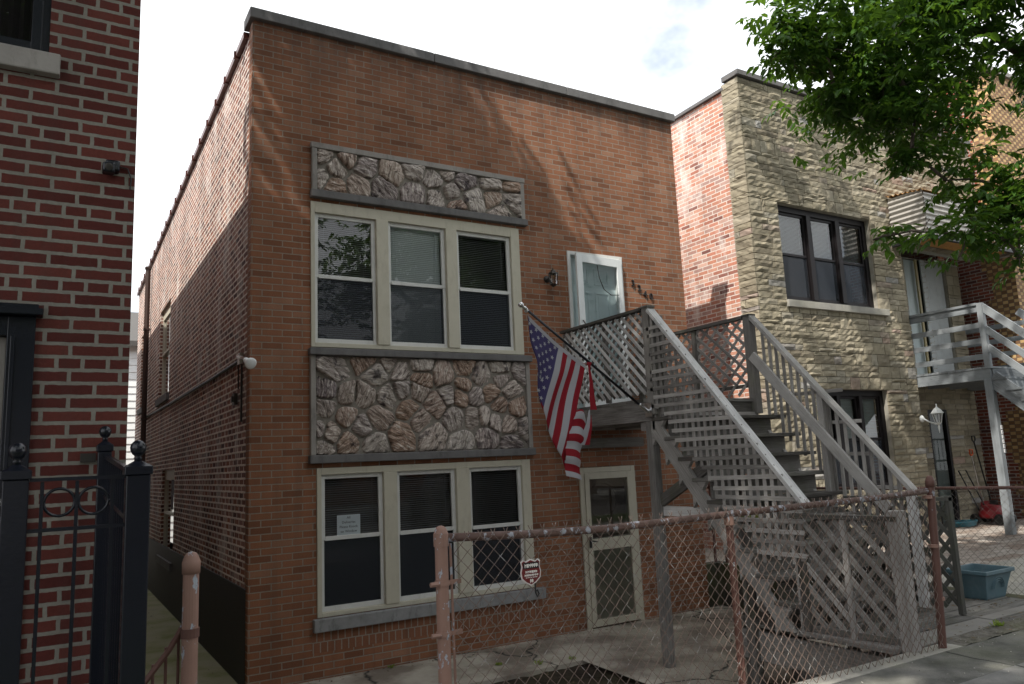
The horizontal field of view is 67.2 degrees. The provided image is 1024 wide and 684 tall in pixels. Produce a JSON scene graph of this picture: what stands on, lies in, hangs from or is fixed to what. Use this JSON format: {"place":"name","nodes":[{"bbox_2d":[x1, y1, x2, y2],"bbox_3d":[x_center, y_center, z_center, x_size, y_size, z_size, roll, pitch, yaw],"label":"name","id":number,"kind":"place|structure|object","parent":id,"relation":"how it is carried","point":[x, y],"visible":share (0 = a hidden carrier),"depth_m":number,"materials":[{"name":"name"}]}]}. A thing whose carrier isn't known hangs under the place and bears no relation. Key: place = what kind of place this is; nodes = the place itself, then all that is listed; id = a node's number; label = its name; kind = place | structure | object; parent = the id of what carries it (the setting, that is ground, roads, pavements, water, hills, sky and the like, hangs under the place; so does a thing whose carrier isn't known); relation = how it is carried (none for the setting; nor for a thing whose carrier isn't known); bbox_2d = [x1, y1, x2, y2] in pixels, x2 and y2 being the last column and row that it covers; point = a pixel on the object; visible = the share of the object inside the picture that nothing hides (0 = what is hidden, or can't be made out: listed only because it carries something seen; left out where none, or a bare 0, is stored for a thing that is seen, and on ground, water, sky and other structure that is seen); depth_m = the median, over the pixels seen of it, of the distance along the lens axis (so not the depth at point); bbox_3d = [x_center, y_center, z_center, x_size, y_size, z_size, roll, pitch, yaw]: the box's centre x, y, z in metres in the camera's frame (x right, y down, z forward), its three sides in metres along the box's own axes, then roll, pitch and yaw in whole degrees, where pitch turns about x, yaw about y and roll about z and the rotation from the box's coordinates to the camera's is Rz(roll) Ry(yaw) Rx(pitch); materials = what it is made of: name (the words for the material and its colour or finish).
{"place":"outdoors","nodes":[
{"label":"outdoors","id":0,"kind":"place"},
{"bbox_2d":[0,0,140,683],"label":"brick house","id":1,"kind":"structure","parent":0,"point":[69,72],"depth_m":4.01,"materials":[{"name":"red brick"}]},
{"bbox_2d":[0,337,6,443],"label":"storm door","id":2,"kind":"structure","parent":1,"relation":"in","point":[2,339],"depth_m":3.81,"materials":[{"name":"black paint"}]},
{"bbox_2d":[0,0,60,78],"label":"window","id":3,"kind":"structure","parent":1,"relation":"in","point":[24,24],"depth_m":4.16,"materials":[{"name":"black paint"}]},
{"bbox_2d":[102,159,131,189],"bbox_3d":[-2.131,-0.914,4.160,0.149,0.135,0.112,3,-10,-31],"label":"security camera","id":4,"kind":"object","parent":1,"relation":"attached to","point":[111,167],"visible":1,"depth_m":4.13,"materials":[{"name":"black paint"}]},
{"bbox_2d":[145,589,237,683],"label":"alley path","id":5,"kind":"structure","parent":0,"point":[163,622],"depth_m":8.97,"materials":[{"name":"concrete"}]},
{"bbox_2d":[131,0,1023,311],"label":"sky","id":6,"kind":"structure","parent":0,"point":[668,56],"materials":[{"name":"white"}]},
{"bbox_2d":[147,588,1023,683],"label":"leaf litter","id":7,"kind":"object","parent":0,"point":[765,676],"visible":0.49,"depth_m":7.09,"materials":[{"name":"brown plant"}]},
{"bbox_2d":[299,605,895,683],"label":"yard slab","id":8,"kind":"structure","parent":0,"point":[418,672],"depth_m":7.89,"materials":[{"name":"concrete"}]},
{"bbox_2d":[493,663,644,683],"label":"soil bed","id":9,"kind":"object","parent":8,"relation":"on","point":[579,673],"visible":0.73,"depth_m":7.36,"materials":[{"name":"brown soil"}]},
{"bbox_2d":[547,305,966,683],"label":"wooden staircase","id":10,"kind":"structure","parent":8,"relation":"on","point":[718,427],"depth_m":7.29,"materials":[{"name":"grey wood"}]},
{"bbox_2d":[518,302,654,479],"bbox_3d":[0.739,0.478,7.399,1.508,1.664,0.177,3,-10,-31],"label":"flag","id":11,"kind":"object","parent":10,"relation":"attached to","point":[560,374],"visible":1,"depth_m":7.20,"materials":[{"name":"multicoloured fabric"}]},
{"bbox_2d":[729,590,1023,683],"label":"paved strip","id":12,"kind":"structure","parent":8,"relation":"on","point":[988,612],"depth_m":6.35,"materials":[{"name":"grey concrete"}]},
{"bbox_2d":[945,563,1014,599],"bbox_3d":[4.449,2.280,7.309,0.500,0.270,0.400,3,-10,-31],"label":"planter","id":13,"kind":"object","parent":12,"relation":"on","point":[985,582],"visible":0.87,"depth_m":7.19,"materials":[{"name":"blue plastic"}]},
{"bbox_2d":[540,618,1020,682],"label":"grit","id":14,"kind":"object","parent":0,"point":[912,662],"visible":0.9,"depth_m":5.49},
{"bbox_2d":[705,548,1023,594],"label":"neighbour path","id":15,"kind":"structure","parent":0,"point":[1016,586],"depth_m":8.65,"materials":[{"name":"concrete"}]},
{"bbox_2d":[969,449,989,507],"bbox_3d":[8.983,2.724,14.781,0.372,1.329,0.080,3,-10,-31],"label":"shovel","id":16,"kind":"object","parent":15,"relation":"on","point":[985,502],"visible":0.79,"depth_m":14.79,"materials":[{"name":"black metal"}]},
{"bbox_2d":[971,436,997,504],"bbox_3d":[9.169,2.607,14.915,0.525,1.586,0.080,3,-10,-31],"label":"shovel","id":17,"kind":"object","parent":15,"relation":"on","point":[992,501],"visible":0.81,"depth_m":14.92,"materials":[{"name":"black metal"}]},
{"bbox_2d":[735,0,1023,290],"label":"street tree","id":18,"kind":"object","parent":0,"point":[885,97],"visible":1,"depth_m":7.36,"materials":[{"name":"green plant"}]},
{"bbox_2d":[755,518,1023,577],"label":"paved yard","id":19,"kind":"structure","parent":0,"point":[991,533],"depth_m":11.13,"materials":[{"name":"grey concrete"}]},
{"bbox_2d":[944,519,977,526],"bbox_3d":[7.934,3.208,13.611,0.770,0.106,0.424,3,-10,-31],"label":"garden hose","id":20,"kind":"object","parent":19,"relation":"on","point":[964,523],"visible":0.55,"depth_m":13.40,"materials":[{"name":"teal"}]},
{"bbox_2d":[909,303,1023,534],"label":"grey staircase","id":21,"kind":"structure","parent":19,"relation":"on","point":[1005,381],"depth_m":12.64,"materials":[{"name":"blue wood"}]},
{"bbox_2d":[1000,425,1005,452],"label":"post number tiles","id":22,"kind":"object","parent":21,"relation":"attached to","point":[1003,439],"visible":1,"depth_m":12.38,"materials":[{"name":"white tile"}]},
{"bbox_2d":[958,470,1016,524],"bbox_3d":[8.579,2.799,13.937,0.480,0.956,0.756,3,-10,-31],"label":"push mower","id":23,"kind":"object","parent":19,"relation":"on","point":[995,511],"visible":0.67,"depth_m":13.74,"materials":[{"name":"red plastic"}]},
{"bbox_2d":[959,662,1023,683],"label":"sidewalk","id":24,"kind":"structure","parent":0,"point":[1014,674],"depth_m":4.73,"materials":[{"name":"grey concrete"}]},
{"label":"sidewalk base","id":25,"kind":"structure","parent":0,"visible":0},
{"bbox_2d":[0,426,152,683],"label":"iron fence","id":26,"kind":"object","parent":25,"relation":"on","point":[121,513],"visible":1,"depth_m":2.77,"materials":[{"name":"black metal"}]},
{"bbox_2d":[145,551,200,683],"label":"gate post","id":27,"kind":"object","parent":25,"relation":"on","point":[187,633],"visible":0.98,"depth_m":3.04,"materials":[{"name":"metal"}]},
{"bbox_2d":[834,629,1023,683],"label":"sidewalk edge","id":28,"kind":"object","parent":25,"relation":"on","point":[952,666],"visible":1,"depth_m":5.05,"materials":[{"name":"grey concrete"}]},
{"bbox_2d":[937,617,1023,645],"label":"dirt strip","id":29,"kind":"object","parent":25,"relation":"on","point":[990,631],"visible":0.94,"depth_m":5.85,"materials":[{"name":"brown soil"}]},
{"bbox_2d":[989,619,1003,626],"bbox_3d":[3.809,2.204,6.045,0.117,0.055,0.097,-4,-9,6],"label":"weed","id":30,"kind":"object","parent":29,"relation":"on","point":[997,623],"visible":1,"depth_m":6.05,"materials":[{"name":"green plant"}]},
{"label":"ground","id":31,"kind":"structure","parent":0,"visible":0},
{"bbox_2d":[126,312,138,464],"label":"white house","id":32,"kind":"structure","parent":31,"relation":"on","point":[132,383],"depth_m":21.56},
{"bbox_2d":[134,6,709,683],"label":"brick house","id":33,"kind":"structure","parent":31,"relation":"on","point":[366,244],"depth_m":8.91,"materials":[{"name":"brown brick"}]},
{"bbox_2d":[140,266,151,461],"bbox_3d":[-7.471,1.512,15.634,0.125,6.250,0.120,3,-10,-31],"label":"downspout","id":34,"kind":"object","parent":33,"relation":"attached to","point":[146,330],"visible":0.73,"depth_m":15.79,"materials":[{"name":"grey metal"}]},
{"bbox_2d":[155,303,170,406],"bbox_3d":[-6.210,0.219,13.825,0.160,1.770,1.610,3,-10,-31],"label":"side window","id":35,"kind":"structure","parent":33,"relation":"in","point":[164,397],"depth_m":14.13,"materials":[{"name":"beige paint"}]},
{"bbox_2d":[156,470,174,571],"bbox_3d":[-5.638,2.881,12.646,0.160,1.540,1.760,3,-10,-31],"label":"side window","id":36,"kind":"structure","parent":33,"relation":"in","point":[169,474],"depth_m":12.93,"materials":[{"name":"beige paint"}]},
{"bbox_2d":[231,393,237,404],"bbox_3d":[-2.945,0.607,8.151,0.055,0.120,0.120,3,-10,-31],"label":"junction box","id":37,"kind":"object","parent":33,"relation":"attached to","point":[234,398],"visible":1,"depth_m":8.11,"materials":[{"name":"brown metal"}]},
{"bbox_2d":[236,352,256,368],"bbox_3d":[-2.702,0.192,7.775,0.117,0.219,0.514,4,-11,-34],"label":"floodlight","id":38,"kind":"object","parent":33,"relation":"attached to","point":[250,363],"visible":1,"depth_m":7.61,"materials":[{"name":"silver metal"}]},
{"bbox_2d":[337,514,359,534],"bbox_3d":[-1.692,1.892,7.981,0.250,0.202,0.002,3,-10,-31],"label":"paper sign","id":39,"kind":"object","parent":33,"relation":"attached to","point":[348,524],"visible":1,"depth_m":7.98,"materials":[{"name":"white paper"}]},
{"bbox_2d":[310,201,523,354],"bbox_3d":[-1.037,-0.671,8.856,2.608,1.594,0.156,3,-10,-31],"label":"window","id":40,"kind":"structure","parent":33,"relation":"in","point":[379,312],"depth_m":8.80,"materials":[{"name":"glass"}]},
{"bbox_2d":[316,459,533,617],"bbox_3d":[-0.889,2.074,8.441,2.561,1.474,0.156,3,-10,-31],"label":"window","id":41,"kind":"structure","parent":33,"relation":"in","point":[389,567],"depth_m":8.26,"materials":[{"name":"glass"}]},
{"bbox_2d":[544,268,557,286],"bbox_3d":[0.502,-0.803,9.649,0.141,0.240,0.176,3,-10,-31],"label":"wall lantern","id":42,"kind":"object","parent":33,"relation":"attached to","point":[552,272],"depth_m":9.62,"materials":[{"name":"brown metal"}]},
{"bbox_2d":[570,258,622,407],"bbox_3d":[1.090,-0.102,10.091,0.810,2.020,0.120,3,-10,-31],"label":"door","id":43,"kind":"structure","parent":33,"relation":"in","point":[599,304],"depth_m":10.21,"materials":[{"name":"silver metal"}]},
{"bbox_2d":[575,253,630,406],"bbox_3d":[1.189,-0.133,9.923,0.819,2.000,0.083,4,-11,-38],"label":"storm door","id":44,"kind":"structure","parent":33,"relation":"in","point":[580,258],"depth_m":9.92,"materials":[{"name":"white paint"}]},
{"bbox_2d":[589,471,627,550],"bbox_3d":[1.168,2.563,9.696,0.740,1.830,0.048,3,-10,-31],"label":"door","id":45,"kind":"structure","parent":33,"relation":"in","point":[607,495],"depth_m":9.80,"materials":[{"name":"brown paint"}]},
{"bbox_2d":[584,471,640,627],"bbox_3d":[1.259,2.536,9.545,0.736,1.834,0.111,3,-10,-31],"label":"storm door","id":46,"kind":"structure","parent":33,"relation":"in","point":[600,544],"depth_m":9.52,"materials":[{"name":"beige paint"}]},
{"bbox_2d":[631,280,652,298],"bbox_3d":[1.773,-0.712,10.488,0.356,0.248,0.016,3,-10,-31],"label":"house number","id":47,"kind":"object","parent":33,"relation":"attached to","point":[650,294],"visible":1,"depth_m":10.49,"materials":[{"name":"black metal"}]},
{"bbox_2d":[671,68,990,549],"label":"stone house","id":48,"kind":"structure","parent":31,"relation":"on","point":[776,241],"depth_m":12.92,"materials":[{"name":"beige stone"}]},
{"bbox_2d":[777,205,889,315],"bbox_3d":[5.334,-1.334,12.923,2.590,1.719,0.274,3,-10,-31],"label":"window","id":49,"kind":"structure","parent":48,"relation":"in","point":[836,284],"depth_m":12.93,"materials":[{"name":"black glass"}]},
{"bbox_2d":[815,390,892,486],"bbox_3d":[5.522,1.587,12.577,1.860,1.608,0.144,3,-10,-31],"label":"window","id":50,"kind":"structure","parent":48,"relation":"in","point":[857,396],"depth_m":12.77,"materials":[{"name":"black glass"}]},
{"bbox_2d":[903,259,927,374],"bbox_3d":[7.761,-0.449,14.841,0.510,2.320,0.040,3,-10,-31],"label":"upper door","id":51,"kind":"structure","parent":48,"relation":"in","point":[908,265],"depth_m":14.85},
{"bbox_2d":[919,404,943,432],"bbox_3d":[7.258,1.321,13.287,0.372,0.510,0.202,-10,-11,39],"label":"wall lantern","id":52,"kind":"object","parent":48,"relation":"attached to","point":[936,410],"depth_m":13.23,"materials":[{"name":"white paint"}]},
{"bbox_2d":[917,260,954,372],"bbox_3d":[8.365,-0.429,15.175,0.830,2.330,0.125,3,-10,-31],"label":"upper door","id":53,"kind":"structure","parent":48,"relation":"in","point":[935,286],"depth_m":15.20,"materials":[{"name":"grey glass"}]},
{"bbox_2d":[927,410,960,523],"bbox_3d":[8.071,2.332,14.507,0.630,2.100,0.135,3,-10,-31],"label":"glass door","id":54,"kind":"structure","parent":48,"relation":"in","point":[941,445],"depth_m":14.57,"materials":[{"name":"grey glass"}]},
{"bbox_2d":[886,188,1023,259],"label":"awning","id":55,"kind":"object","parent":48,"relation":"attached to","point":[905,207],"visible":0.4,"depth_m":13.58,"materials":[{"name":"metal"}]},
{"bbox_2d":[706,561,1023,611],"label":"retaining wall","id":56,"kind":"structure","parent":31,"relation":"on","point":[723,581],"depth_m":10.34,"materials":[{"name":"grey concrete"}]},
{"bbox_2d":[707,482,1023,593],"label":"chain link fence","id":57,"kind":"object","parent":56,"relation":"on","point":[976,488],"visible":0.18,"depth_m":7.69,"materials":[{"name":"brown paint"}]},
{"bbox_2d":[794,643,962,683],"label":"retaining wall","id":58,"kind":"structure","parent":31,"relation":"on","point":[872,668],"depth_m":5.11,"materials":[{"name":"concrete"}]},
{"bbox_2d":[430,475,946,683],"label":"chain link fence","id":59,"kind":"object","parent":58,"relation":"on","point":[442,537],"visible":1,"depth_m":4.50,"materials":[{"name":"metal"}]},
{"bbox_2d":[520,558,540,597],"bbox_3d":[0.094,1.179,3.838,0.120,0.192,0.018,3,-10,-31],"label":"security sign","id":60,"kind":"object","parent":59,"relation":"attached to","point":[530,572],"visible":1,"depth_m":3.84,"materials":[{"name":"red metal"}]},
{"bbox_2d":[920,65,1023,524],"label":"yellow brick house","id":61,"kind":"structure","parent":31,"relation":"on","point":[977,281],"depth_m":15.55,"materials":[{"name":"brick"}]}
]}

